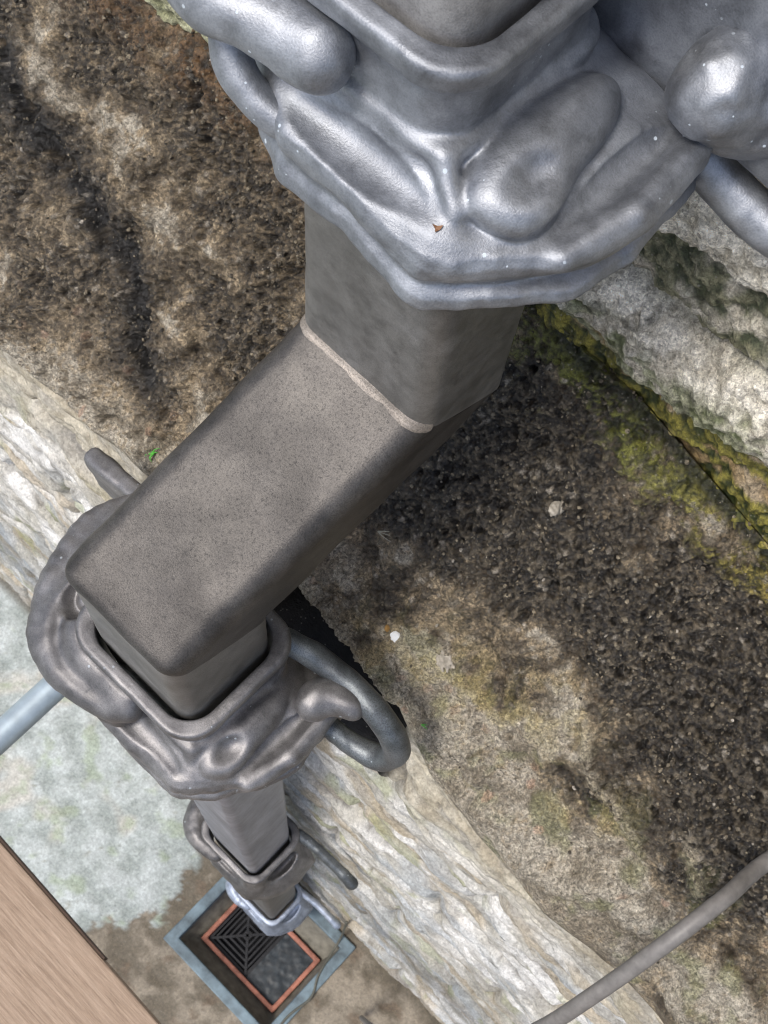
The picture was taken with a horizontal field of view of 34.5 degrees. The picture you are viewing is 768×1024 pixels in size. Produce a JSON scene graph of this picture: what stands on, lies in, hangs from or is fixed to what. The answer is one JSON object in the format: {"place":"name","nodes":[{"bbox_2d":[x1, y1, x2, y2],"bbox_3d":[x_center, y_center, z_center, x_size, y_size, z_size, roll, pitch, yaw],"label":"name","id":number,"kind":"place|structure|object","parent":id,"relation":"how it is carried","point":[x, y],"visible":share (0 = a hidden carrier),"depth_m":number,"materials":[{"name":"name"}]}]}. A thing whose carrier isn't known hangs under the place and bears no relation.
{"place":"outdoors","nodes":[
{"label":"outdoors","id":0,"kind":"place"},
{"bbox_2d":[0,578,440,1023],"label":"ground","id":1,"kind":"structure","parent":0,"point":[119,866],"depth_m":3.57,"materials":[{"name":"grey concrete"}]},
{"bbox_2d":[163,877,355,1023],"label":"drain gully","id":2,"kind":"object","parent":1,"relation":"in","point":[243,966],"visible":0.88,"depth_m":3.56,"materials":[{"name":"blue paint"}]},
{"bbox_2d":[280,921,347,1023],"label":"thin wire","id":3,"kind":"object","parent":2,"relation":"on","point":[316,980],"visible":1,"depth_m":3.46,"materials":[{"name":"grey metal"}]},
{"bbox_2d":[0,0,767,1023],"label":"stone wall","id":4,"kind":"structure","parent":1,"relation":"on","point":[476,896],"depth_m":1.09,"materials":[{"name":"grey stone"}]},
{"bbox_2d":[0,677,63,755],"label":"scaffold tube","id":5,"kind":"object","parent":4,"relation":"attached to","point":[30,708],"visible":0.34,"depth_m":2.06,"materials":[{"name":"silver metal"}]},
{"bbox_2d":[0,836,160,1023],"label":"scaffold board","id":6,"kind":"object","parent":5,"relation":"on","point":[56,967],"visible":1,"depth_m":1.87,"materials":[{"name":"brown wood"}]},
{"bbox_2d":[145,448,159,461],"bbox_3d":[-0.226,-0.058,1.201,0.015,0.016,0.013,42,72,13],"label":"moss sprout","id":7,"kind":"object","parent":4,"relation":"on","point":[152,453],"visible":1,"depth_m":1.20,"materials":[{"name":"green plant"}]},
{"bbox_2d":[377,531,390,541],"bbox_3d":[0.000,0.022,1.110,0.021,0.025,0.008,42,72,13],"label":"dry grass blade","id":8,"kind":"object","parent":4,"relation":"on","point":[379,532],"visible":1,"depth_m":1.11,"materials":[{"name":"plant"}]},
{"bbox_2d":[0,0,767,998],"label":"loose grit","id":9,"kind":"object","parent":4,"relation":"on","point":[574,594],"visible":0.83,"depth_m":1.04,"materials":[{"name":"stone"}]},
{"bbox_2d":[390,631,399,641],"bbox_3d":[0.010,0.113,1.136,0.010,0.006,0.011,-23,72,-12],"label":"paint fleck","id":10,"kind":"object","parent":4,"relation":"on","point":[394,635],"visible":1,"depth_m":1.13},
{"bbox_2d":[26,0,767,935],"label":"lead downpipe","id":11,"kind":"object","parent":4,"relation":"attached to","point":[526,152],"visible":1,"depth_m":0.72,"materials":[{"name":"metal"}]},
{"bbox_2d":[433,224,442,231],"bbox_3d":[0.024,-0.128,0.560,0.005,0.002,0.004,16,91,2],"label":"leaf scrap","id":12,"kind":"object","parent":11,"relation":"attached to","point":[437,228],"visible":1,"depth_m":0.56,"materials":[{"name":"orange plant"}]},
{"bbox_2d":[436,649,454,672],"bbox_3d":[0.053,0.135,1.119,0.006,0.022,0.023,0,60,-49],"label":"flat pebble","id":13,"kind":"object","parent":4,"relation":"on","point":[443,662],"visible":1,"depth_m":1.11,"materials":[{"name":"beige stone"}]},
{"bbox_2d":[548,500,564,516],"bbox_3d":[0.140,-0.003,1.004,0.019,0.010,0.011,-33,74,-15],"label":"flat pebble","id":14,"kind":"object","parent":4,"relation":"on","point":[555,509],"visible":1,"depth_m":1.00,"materials":[{"name":"beige stone"}]},
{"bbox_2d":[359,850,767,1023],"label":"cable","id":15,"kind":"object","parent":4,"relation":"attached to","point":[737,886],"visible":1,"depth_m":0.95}
]}

